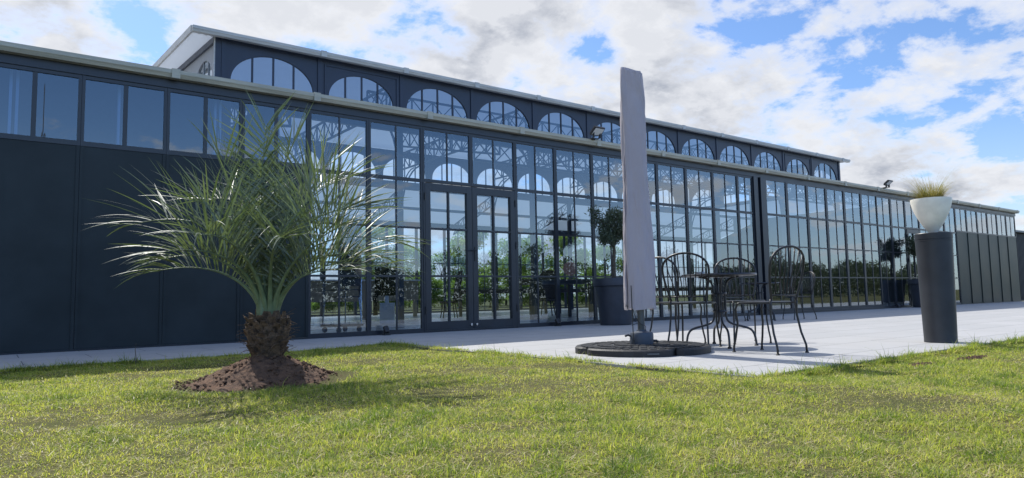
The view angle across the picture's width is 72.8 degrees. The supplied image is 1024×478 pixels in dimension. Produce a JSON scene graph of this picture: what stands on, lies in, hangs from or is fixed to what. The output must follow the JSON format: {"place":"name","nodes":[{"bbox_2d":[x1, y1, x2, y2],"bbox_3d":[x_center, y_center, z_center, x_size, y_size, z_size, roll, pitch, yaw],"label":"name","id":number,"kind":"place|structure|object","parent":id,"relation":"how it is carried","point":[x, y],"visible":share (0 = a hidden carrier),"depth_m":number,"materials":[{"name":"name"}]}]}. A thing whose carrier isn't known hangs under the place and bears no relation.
{"place":"outdoors","nodes":[
{"label":"outdoors","id":0,"kind":"place"},
{"bbox_2d":[0,338,376,372],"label":"path","id":1,"kind":"structure","parent":0,"point":[149,353],"depth_m":7.69,"materials":[{"name":"grey concrete"}]},
{"bbox_2d":[320,323,362,332],"bbox_3d":[-2.829,1.483,11.557,0.500,0.140,0.500,-5,-6,41],"label":"dolly","id":2,"kind":"object","parent":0,"point":[343,325],"visible":0.85,"depth_m":11.50,"materials":[{"name":"black metal"}]},
{"bbox_2d":[322,272,361,323],"bbox_3d":[-2.828,0.986,11.588,0.512,0.860,0.471,-5,-6,41],"label":"stacking chair","id":3,"kind":"object","parent":2,"relation":"on","point":[351,281],"visible":0.76,"depth_m":11.50,"materials":[{"name":"metal"}]},
{"bbox_2d":[322,265,361,316],"bbox_3d":[-2.830,0.871,11.598,0.512,0.860,0.471,-5,-6,41],"label":"stacking chair","id":4,"kind":"object","parent":3,"relation":"on","point":[345,290],"visible":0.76,"depth_m":11.55,"materials":[{"name":"metal"}]},
{"bbox_2d":[322,257,361,309],"bbox_3d":[-2.832,0.756,11.608,0.512,0.860,0.471,-5,-6,41],"label":"stacking chair","id":5,"kind":"object","parent":4,"relation":"on","point":[355,270],"visible":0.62,"depth_m":11.51,"materials":[{"name":"metal"}]},
{"bbox_2d":[0,294,1023,477],"bbox_3d":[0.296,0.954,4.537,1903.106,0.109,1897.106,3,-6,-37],"label":"ground","id":6,"kind":"structure","parent":0,"point":[182,418],"depth_m":3.23,"materials":[{"name":"green plant"}]},
{"bbox_2d":[165,354,344,392],"bbox_3d":[-1.724,0.906,4.932,1.311,0.251,1.330,3,-6,-37],"label":"soil mound","id":7,"kind":"object","parent":6,"relation":"on","point":[261,371],"visible":0.84,"depth_m":4.71,"materials":[{"name":"brown soil"}]},
{"bbox_2d":[81,87,433,357],"bbox_3d":[-1.745,-0.123,5.068,2.344,2.044,2.229,3,-6,-37],"label":"palm tree","id":8,"kind":"object","parent":7,"relation":"on","point":[267,330],"visible":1,"depth_m":4.87,"materials":[{"name":"green plant"}]},
{"bbox_2d":[311,302,336,311],"bbox_3d":[-10.171,3.311,37.390,1.697,1.385,1.573,3,-6,-37],"label":"shrub","id":9,"kind":"object","parent":6,"relation":"on","point":[315,306],"visible":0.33,"depth_m":37.07,"materials":[{"name":"green plant"}]},
{"bbox_2d":[333,301,358,311],"bbox_3d":[-9.006,3.269,38.009,1.748,1.538,1.886,1,-5,-22],"label":"shrub","id":10,"kind":"object","parent":6,"relation":"on","point":[350,305],"visible":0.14,"depth_m":37.48,"materials":[{"name":"green plant"}]},
{"bbox_2d":[361,227,414,309],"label":"tree","id":11,"kind":"object","parent":6,"relation":"on","point":[390,232],"visible":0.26,"depth_m":40.97,"materials":[{"name":"green plant"}]},
{"bbox_2d":[393,244,419,306],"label":"tree","id":12,"kind":"object","parent":6,"relation":"on","point":[407,266],"visible":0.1,"depth_m":54.29,"materials":[{"name":"green plant"}]},
{"bbox_2d":[409,277,447,307],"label":"shrub","id":13,"kind":"object","parent":6,"relation":"on","point":[437,295],"visible":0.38,"depth_m":40.83,"materials":[{"name":"green plant"}]},
{"bbox_2d":[418,251,465,306],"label":"tree","id":14,"kind":"object","parent":6,"relation":"on","point":[440,260],"visible":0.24,"depth_m":51.76,"materials":[{"name":"green plant"}]},
{"bbox_2d":[443,280,465,307],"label":"shrub","id":15,"kind":"object","parent":6,"relation":"on","point":[463,285],"visible":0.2,"depth_m":42.37,"materials":[{"name":"green plant"}]},
{"bbox_2d":[446,231,507,281],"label":"tree","id":16,"kind":"object","parent":6,"relation":"on","point":[457,246],"visible":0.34,"depth_m":52.86,"materials":[{"name":"green plant"}]},
{"bbox_2d":[478,273,506,306],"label":"shrub","id":17,"kind":"object","parent":6,"relation":"on","point":[488,298],"visible":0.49,"depth_m":43.47,"materials":[{"name":"green plant"}]},
{"bbox_2d":[478,238,530,304],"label":"tree","id":18,"kind":"object","parent":6,"relation":"on","point":[504,246],"visible":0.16,"depth_m":57.45,"materials":[{"name":"green plant"}]},
{"bbox_2d":[0,24,1020,354],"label":"glass hall","id":19,"kind":"structure","parent":6,"relation":"on","point":[78,132],"depth_m":12.92,"materials":[{"name":"metal"}]},
{"bbox_2d":[0,63,81,145],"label":"window","id":20,"kind":"structure","parent":19,"relation":"in","point":[37,104],"depth_m":8.22,"materials":[{"name":"glass"}]},
{"bbox_2d":[80,75,167,153],"bbox_3d":[-4.886,-1.551,8.770,0.947,0.880,0.055,3,-6,-37],"label":"window","id":21,"kind":"structure","parent":19,"relation":"in","point":[115,114],"depth_m":8.74,"materials":[{"name":"glass"}]},
{"bbox_2d":[193,45,213,75],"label":"arched window","id":22,"kind":"structure","parent":19,"relation":"in","point":[203,64],"depth_m":13.92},
{"bbox_2d":[166,88,242,161],"bbox_3d":[-4.128,-1.518,9.342,0.947,0.880,0.055,3,-6,-37],"label":"window","id":23,"kind":"structure","parent":19,"relation":"in","point":[183,138],"depth_m":9.29,"materials":[{"name":"glass"}]},
{"bbox_2d":[221,38,317,92],"bbox_3d":[-4.775,-3.221,13.828,1.945,1.198,0.072,3,-6,-37],"label":"arched window","id":24,"kind":"structure","parent":19,"relation":"in","point":[241,61],"depth_m":13.80,"materials":[{"name":"blue metal"}]},
{"bbox_2d":[242,99,308,168],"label":"window","id":25,"kind":"structure","parent":19,"relation":"in","point":[267,110],"depth_m":9.91,"materials":[{"name":"glass"}]},
{"bbox_2d":[311,140,322,177],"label":"arched window","id":26,"kind":"structure","parent":19,"relation":"in","point":[318,148],"depth_m":21.95,"materials":[{"name":"blue metal"}]},
{"bbox_2d":[308,110,368,338],"bbox_3d":[-2.588,-0.220,10.381,0.947,3.350,0.055,3,-6,-37],"label":"window","id":27,"kind":"structure","parent":19,"relation":"in","point":[358,333],"depth_m":10.44,"materials":[{"name":"metal"}]},
{"bbox_2d":[324,142,377,183],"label":"arched window","id":28,"kind":"structure","parent":19,"relation":"in","point":[374,151],"depth_m":22.63,"materials":[{"name":"blue metal"}]},
{"bbox_2d":[318,57,399,106],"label":"arched window","id":29,"kind":"structure","parent":19,"relation":"in","point":[335,78],"depth_m":14.95,"materials":[{"name":"glass"}]},
{"bbox_2d":[311,280,419,317],"bbox_3d":[-4.419,1.790,20.708,3.700,1.140,0.600,3,-6,-37],"label":"dining table","id":30,"kind":"object","parent":19,"relation":"on","point":[410,290],"visible":0.49,"depth_m":20.44,"materials":[{"name":"black wood"}]},
{"bbox_2d":[356,227,386,314],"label":"window","id":31,"kind":"structure","parent":19,"relation":"in","point":[371,227],"depth_m":25.78,"materials":[{"name":"metal"}]},
{"bbox_2d":[373,267,395,322],"bbox_3d":[-2.870,1.276,15.838,0.570,1.280,0.280,-1,-5,-6],"label":"potted plant","id":32,"kind":"object","parent":19,"relation":"on","point":[385,287],"visible":0.86,"depth_m":15.81,"materials":[{"name":"green ceramic"}]},
{"bbox_2d":[369,118,423,335],"bbox_3d":[-1.830,-0.187,10.953,0.947,3.350,0.055,3,-6,-37],"label":"window","id":33,"kind":"structure","parent":19,"relation":"in","point":[421,330],"depth_m":11.00,"materials":[{"name":"metal"}]},
{"bbox_2d":[387,227,416,313],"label":"window","id":34,"kind":"structure","parent":19,"relation":"in","point":[415,262],"depth_m":26.80,"materials":[{"name":"metal"}]},
{"bbox_2d":[378,148,427,186],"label":"arched window","id":35,"kind":"structure","parent":19,"relation":"in","point":[388,155],"depth_m":23.47,"materials":[{"name":"glass"}]},
{"bbox_2d":[417,229,445,312],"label":"window","id":36,"kind":"structure","parent":19,"relation":"in","point":[443,263],"depth_m":27.46,"materials":[{"name":"metal"}]},
{"bbox_2d":[400,74,470,118],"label":"arched window","id":37,"kind":"structure","parent":19,"relation":"in","point":[416,93],"depth_m":16.10,"materials":[{"name":"glass"}]},
{"bbox_2d":[422,127,470,186],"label":"window","id":38,"kind":"structure","parent":19,"relation":"in","point":[446,132],"depth_m":11.62,"materials":[{"name":"metal"}]},
{"bbox_2d":[428,155,467,181],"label":"arched window","id":39,"kind":"structure","parent":19,"relation":"in","point":[463,163],"depth_m":24.73,"materials":[{"name":"blue metal"}]},
{"bbox_2d":[424,183,473,330],"bbox_3d":[-1.051,0.292,11.480,0.930,2.395,0.095,3,-6,-37],"label":"door","id":40,"kind":"structure","parent":19,"relation":"in","point":[468,323],"depth_m":11.49,"materials":[{"name":"metal"}]},
{"bbox_2d":[439,271,462,317],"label":"wicker chair","id":41,"kind":"object","parent":19,"relation":"on","point":[457,287],"visible":0.91,"depth_m":19.25,"materials":[{"name":"wicker"}]},
{"bbox_2d":[445,231,465,311],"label":"window","id":42,"kind":"structure","parent":19,"relation":"in","point":[458,263],"depth_m":27.70,"materials":[{"name":"metal"}]},
{"bbox_2d":[479,232,497,310],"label":"window","id":43,"kind":"structure","parent":19,"relation":"in","point":[483,232],"depth_m":28.85,"materials":[{"name":"metal"}]},
{"bbox_2d":[473,161,511,186],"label":"arched window","id":44,"kind":"structure","parent":19,"relation":"in","point":[478,167],"depth_m":25.81,"materials":[{"name":"glass"}]},
{"bbox_2d":[470,134,515,190],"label":"window","id":45,"kind":"structure","parent":19,"relation":"in","point":[513,188],"depth_m":12.19,"materials":[{"name":"metal"}]},
{"bbox_2d":[470,187,517,327],"bbox_3d":[-0.323,0.322,12.002,1.015,2.395,0.140,3,-6,-37],"label":"door","id":46,"kind":"structure","parent":19,"relation":"in","point":[512,321],"depth_m":12.05,"materials":[{"name":"metal"}]},
{"bbox_2d":[459,289,529,316],"bbox_3d":[-0.466,1.885,20.613,2.200,0.780,0.800,3,-6,-37],"label":"dining table","id":47,"kind":"object","parent":19,"relation":"on","point":[485,291],"visible":0.32,"depth_m":20.23,"materials":[{"name":"brown wood"}]},
{"bbox_2d":[470,88,531,128],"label":"arched window","id":48,"kind":"structure","parent":19,"relation":"in","point":[487,106],"depth_m":17.24,"materials":[{"name":"blue metal"}]},
{"bbox_2d":[496,233,521,310],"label":"window","id":49,"kind":"structure","parent":19,"relation":"in","point":[496,233],"depth_m":29.52,"materials":[{"name":"metal"}]},
{"bbox_2d":[520,234,543,309],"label":"window","id":50,"kind":"structure","parent":19,"relation":"in","point":[520,234],"depth_m":30.02,"materials":[{"name":"metal"}]},
{"bbox_2d":[517,167,551,198],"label":"arched window","id":51,"kind":"structure","parent":19,"relation":"in","point":[546,174],"depth_m":27.43,"materials":[{"name":"clear glass"}]},
{"bbox_2d":[515,141,558,327],"bbox_3d":[0.444,-0.086,12.668,0.947,3.350,0.055,3,-6,-37],"label":"window","id":52,"kind":"structure","parent":19,"relation":"in","point":[535,191],"depth_m":12.72,"materials":[{"name":"metal"}]},
{"bbox_2d":[538,270,555,315],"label":"wicker chair","id":53,"kind":"object","parent":19,"relation":"on","point":[546,292],"visible":0.65,"depth_m":19.99,"materials":[{"name":"wicker"}]},
{"bbox_2d":[508,279,592,319],"bbox_3d":[0.983,1.482,17.220,2.000,0.950,0.900,3,-6,-37],"label":"dining table","id":54,"kind":"object","parent":19,"relation":"on","point":[531,283],"visible":0.77,"depth_m":17.07,"materials":[{"name":"brown wood"}]},
{"bbox_2d":[563,262,574,278],"bbox_3d":[1.468,0.795,17.531,0.360,0.450,0.100,-1,-5,-3],"label":"flower arrangement","id":55,"kind":"object","parent":54,"relation":"on","point":[568,268],"visible":0.81,"depth_m":17.52,"materials":[{"name":"grey plant"}]},
{"bbox_2d":[543,235,565,308],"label":"window","id":56,"kind":"structure","parent":19,"relation":"in","point":[564,287],"depth_m":31.26,"materials":[{"name":"metal"}]},
{"bbox_2d":[532,100,586,137],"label":"arched window","id":57,"kind":"structure","parent":19,"relation":"in","point":[547,117],"depth_m":18.39,"materials":[{"name":"glass"}]},
{"bbox_2d":[544,288,592,312],"bbox_3d":[2.126,2.020,22.818,2.200,0.780,0.800,3,-6,-37],"label":"dining table","id":58,"kind":"object","parent":19,"relation":"on","point":[564,291],"visible":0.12,"depth_m":22.41,"materials":[{"name":"brown wood"}]},
{"bbox_2d":[552,172,586,202],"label":"arched window","id":59,"kind":"structure","parent":19,"relation":"in","point":[560,175],"depth_m":28.35,"materials":[{"name":"grey metal"}]},
{"bbox_2d":[564,236,586,307],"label":"window","id":60,"kind":"structure","parent":19,"relation":"in","point":[584,265],"depth_m":32.03,"materials":[{"name":"metal"}]},
{"bbox_2d":[555,147,596,325],"bbox_3d":[1.202,-0.053,13.239,0.947,3.350,0.055,3,-6,-37],"label":"window","id":61,"kind":"structure","parent":19,"relation":"in","point":[594,321],"depth_m":13.28,"materials":[{"name":"metal"}]},
{"bbox_2d":[589,126,604,139],"bbox_3d":[1.593,-2.039,13.461,0.260,0.229,0.360,3,-6,-37],"label":"floodlight","id":62,"kind":"object","parent":19,"relation":"attached to","point":[596,131],"visible":0.99,"depth_m":13.36,"materials":[{"name":"black metal"}]},
{"bbox_2d":[586,111,620,143],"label":"arched window","id":63,"kind":"structure","parent":19,"relation":"in","point":[611,133],"depth_m":19.43,"materials":[{"name":"black metal"}]},
{"bbox_2d":[587,175,619,205],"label":"arched window","id":64,"kind":"structure","parent":19,"relation":"in","point":[614,183],"depth_m":29.59,"materials":[{"name":"clear glass"}]},
{"bbox_2d":[592,152,622,323],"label":"window","id":65,"kind":"structure","parent":19,"relation":"in","point":[609,199],"depth_m":13.74,"materials":[{"name":"metal"}]},
{"bbox_2d":[633,161,662,321],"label":"window","id":66,"kind":"structure","parent":19,"relation":"in","point":[655,203],"depth_m":14.63,"materials":[{"name":"metal"}]},
{"bbox_2d":[646,123,677,153],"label":"arched window","id":67,"kind":"structure","parent":19,"relation":"in","point":[658,137],"depth_m":20.84,"materials":[{"name":"black metal"}]},
{"bbox_2d":[649,183,677,210],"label":"arched window","id":68,"kind":"structure","parent":19,"relation":"in","point":[674,191],"depth_m":31.95,"materials":[{"name":"grey metal"}]},
{"bbox_2d":[657,162,691,319],"bbox_3d":[3.476,0.048,14.955,0.947,3.350,0.055,3,-6,-37],"label":"window","id":69,"kind":"structure","parent":19,"relation":"in","point":[672,205],"depth_m":15.05,"materials":[{"name":"metal"}]},
{"bbox_2d":[650,287,712,310],"bbox_3d":[5.822,2.035,23.732,2.400,0.760,0.900,3,-6,-37],"label":"dining table","id":70,"kind":"object","parent":19,"relation":"on","point":[693,290],"visible":0.48,"depth_m":23.58,"materials":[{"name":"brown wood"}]},
{"bbox_2d":[677,129,716,159],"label":"arched window","id":71,"kind":"structure","parent":19,"relation":"in","point":[689,143],"depth_m":21.83,"materials":[{"name":"glass"}]},
{"bbox_2d":[685,166,717,318],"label":"window","id":72,"kind":"structure","parent":19,"relation":"in","point":[689,168],"depth_m":15.60,"materials":[{"name":"metal"}]},
{"bbox_2d":[689,178,721,211],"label":"arched window","id":73,"kind":"structure","parent":19,"relation":"in","point":[691,194],"depth_m":32.43,"materials":[{"name":"grey metal"}]},
{"bbox_2d":[712,171,743,316],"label":"window","id":74,"kind":"structure","parent":19,"relation":"in","point":[725,210],"depth_m":16.21,"materials":[{"name":"metal"}]},
{"bbox_2d":[716,137,750,165],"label":"arched window","id":75,"kind":"structure","parent":19,"relation":"in","point":[727,150],"depth_m":22.98,"materials":[{"name":"black metal"}]},
{"bbox_2d":[720,180,748,207],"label":"arched window","id":76,"kind":"structure","parent":19,"relation":"in","point":[722,198],"depth_m":30.93,"materials":[{"name":"clear glass"}]},
{"bbox_2d":[737,174,758,315],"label":"window","id":77,"kind":"structure","parent":19,"relation":"in","point":[745,212],"depth_m":16.63,"materials":[{"name":"metal"}]},
{"bbox_2d":[750,144,782,170],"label":"arched window","id":78,"kind":"structure","parent":19,"relation":"in","point":[761,156],"depth_m":24.12,"materials":[{"name":"glass"}]},
{"bbox_2d":[765,178,792,311],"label":"window","id":79,"kind":"structure","parent":19,"relation":"in","point":[766,179],"depth_m":17.37,"materials":[{"name":"metal"}]},
{"bbox_2d":[782,150,811,175],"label":"arched window","id":80,"kind":"structure","parent":19,"relation":"in","point":[793,162],"depth_m":25.26,"materials":[{"name":"glass"}]},
{"bbox_2d":[786,181,813,310],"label":"window","id":81,"kind":"structure","parent":19,"relation":"in","point":[805,185],"depth_m":17.97,"materials":[{"name":"glass"}]},
{"bbox_2d":[807,184,832,309],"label":"window","id":82,"kind":"structure","parent":19,"relation":"in","point":[824,188],"depth_m":18.53,"materials":[{"name":"glass"}]},
{"bbox_2d":[811,156,838,180],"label":"arched window","id":83,"kind":"structure","parent":19,"relation":"in","point":[820,167],"depth_m":26.43,"materials":[{"name":"glass"}]},
{"bbox_2d":[826,187,850,308],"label":"window","id":84,"kind":"structure","parent":19,"relation":"in","point":[842,191],"depth_m":19.09,"materials":[{"name":"metal"}]},
{"bbox_2d":[819,285,879,304],"bbox_3d":[13.508,2.216,27.657,3.000,0.760,1.000,3,-6,-37],"label":"dining table","id":85,"kind":"object","parent":19,"relation":"on","point":[843,289],"visible":0.57,"depth_m":27.03,"materials":[{"name":"brown wood"}]},
{"bbox_2d":[844,190,867,307],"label":"window","id":86,"kind":"structure","parent":19,"relation":"in","point":[859,193],"depth_m":19.67,"materials":[{"name":"metal"}]},
{"bbox_2d":[861,193,883,306],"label":"window","id":87,"kind":"structure","parent":19,"relation":"in","point":[875,196],"depth_m":20.25,"materials":[{"name":"metal"}]},
{"bbox_2d":[873,196,896,308],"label":"window","id":88,"kind":"structure","parent":19,"relation":"in","point":[889,207],"depth_m":20.87,"materials":[{"name":"metal"}]},
{"bbox_2d":[890,198,911,307],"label":"window","id":89,"kind":"structure","parent":19,"relation":"in","point":[903,204],"depth_m":21.41,"materials":[{"name":"glass"}]},
{"bbox_2d":[906,229,919,305],"bbox_3d":[12.680,0.900,21.838,0.943,2.395,0.095,3,-6,-37],"label":"door","id":90,"kind":"structure","parent":19,"relation":"in","point":[908,231],"depth_m":21.78,"materials":[{"name":"metal"}]},
{"bbox_2d":[944,207,961,304],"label":"window","id":91,"kind":"structure","parent":19,"relation":"in","point":[954,219],"depth_m":23.85,"materials":[{"name":"metal"}]},
{"bbox_2d":[505,285,529,305],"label":"shrub","id":92,"kind":"object","parent":6,"relation":"on","point":[525,298],"visible":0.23,"depth_m":44.96,"materials":[{"name":"green plant"}]},
{"bbox_2d":[501,236,567,288],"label":"tree","id":93,"kind":"object","parent":6,"relation":"on","point":[526,249],"visible":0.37,"depth_m":51.46,"materials":[{"name":"green plant"}]},
{"bbox_2d":[540,230,591,303],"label":"tree","id":94,"kind":"object","parent":6,"relation":"on","point":[580,256],"visible":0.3,"depth_m":55.27,"materials":[{"name":"green plant"}]},
{"bbox_2d":[580,243,622,278],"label":"tree","id":95,"kind":"object","parent":6,"relation":"on","point":[599,255],"visible":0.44,"depth_m":61.71,"materials":[{"name":"green plant"}]},
{"bbox_2d":[1016,230,1023,300],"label":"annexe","id":96,"kind":"structure","parent":6,"relation":"on","point":[1020,242],"depth_m":31.18,"materials":[{"name":"metal"}]},
{"bbox_2d":[0,0,1023,296],"label":"sky","id":97,"kind":"structure","parent":0,"point":[885,87],"materials":[{"name":"blue"}]},
{"bbox_2d":[325,301,1023,377],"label":"patio","id":98,"kind":"structure","parent":0,"point":[847,335],"depth_m":8.57,"materials":[{"name":"grey concrete"}]},
{"bbox_2d":[584,205,631,324],"bbox_3d":[1.864,0.453,12.797,0.878,2.241,0.890,-4,-6,30],"label":"potted olive tree","id":99,"kind":"object","parent":98,"relation":"on","point":[610,298],"visible":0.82,"depth_m":12.54,"materials":[{"name":"grey plant"}]},
{"bbox_2d":[575,67,710,357],"bbox_3d":[1.193,-0.307,6.624,1.250,2.738,1.257,-1,-5,0],"label":"parasol","id":100,"kind":"object","parent":98,"relation":"on","point":[639,283],"visible":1,"depth_m":6.52,"materials":[{"name":"grey fabric"}]},
{"bbox_2d":[650,257,706,342],"bbox_3d":[1.757,0.661,7.500,0.528,0.935,0.476,3,-6,-37],"label":"bistro chair","id":101,"kind":"object","parent":98,"relation":"on","point":[676,324],"visible":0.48,"depth_m":7.38,"materials":[{"name":"black metal"}]},
{"bbox_2d":[661,252,721,346],"bbox_3d":[1.791,0.608,6.882,0.476,0.935,0.528,-4,-6,30],"label":"bistro chair","id":102,"kind":"object","parent":98,"relation":"on","point":[706,302],"visible":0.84,"depth_m":6.74,"materials":[{"name":"black metal"}]},
{"bbox_2d":[681,273,758,348],"bbox_3d":[2.111,0.719,7.045,0.744,0.728,0.744,-4,-6,33],"label":"bistro table","id":103,"kind":"object","parent":98,"relation":"on","point":[719,285],"visible":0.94,"depth_m":7.02,"materials":[{"name":"black metal"}]},
{"bbox_2d":[710,278,745,320],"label":"bistro chair","id":104,"kind":"object","parent":98,"relation":"on","point":[715,287],"visible":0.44,"depth_m":13.25,"materials":[{"name":"black metal"}]},
{"bbox_2d":[714,257,771,343],"bbox_3d":[2.508,0.650,7.545,0.476,0.935,0.528,-1,-5,0],"label":"bistro chair","id":105,"kind":"object","parent":98,"relation":"on","point":[733,301],"visible":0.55,"depth_m":7.72,"materials":[{"name":"black metal"}]},
{"bbox_2d":[740,282,778,320],"bbox_3d":[4.817,1.212,13.482,0.744,0.728,0.744,-1,-5,1],"label":"bistro table","id":106,"kind":"object","parent":98,"relation":"on","point":[762,292],"visible":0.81,"depth_m":13.41,"materials":[{"name":"black metal"}]},
{"bbox_2d":[732,245,808,354],"bbox_3d":[2.285,0.539,6.187,0.476,0.935,0.528,2,-6,-32],"label":"bistro chair","id":107,"kind":"object","parent":98,"relation":"on","point":[771,301],"visible":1,"depth_m":6.05,"materials":[{"name":"black metal"}]},
{"bbox_2d":[783,271,816,319],"bbox_3d":[5.641,1.107,13.654,0.528,0.935,0.476,0,-5,-11],"label":"bistro chair","id":108,"kind":"object","parent":98,"relation":"on","point":[808,291],"visible":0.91,"depth_m":13.63,"materials":[{"name":"black metal"}]},
{"bbox_2d":[904,232,924,306],"bbox_3d":[12.426,0.949,21.099,0.890,2.241,0.878,-4,-6,28],"label":"potted olive tree","id":109,"kind":"object","parent":98,"relation":"on","point":[914,285],"visible":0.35,"depth_m":21.04,"materials":[{"name":"black plant"}]},
{"bbox_2d":[914,232,957,342],"bbox_3d":[4.291,0.489,7.010,0.340,1.095,0.340,3,-6,-37],"label":"pedestal","id":110,"kind":"object","parent":98,"relation":"on","point":[935,264],"visible":1,"depth_m":6.89,"materials":[{"name":"grey metal"}]},
{"bbox_2d":[885,167,984,232],"bbox_3d":[4.271,-0.406,7.088,0.829,0.701,0.919,-1,-5,-1],"label":"bowl planter","id":111,"kind":"object","parent":110,"relation":"on","point":[931,209],"visible":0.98,"depth_m":6.98,"materials":[{"name":"ceramic"}]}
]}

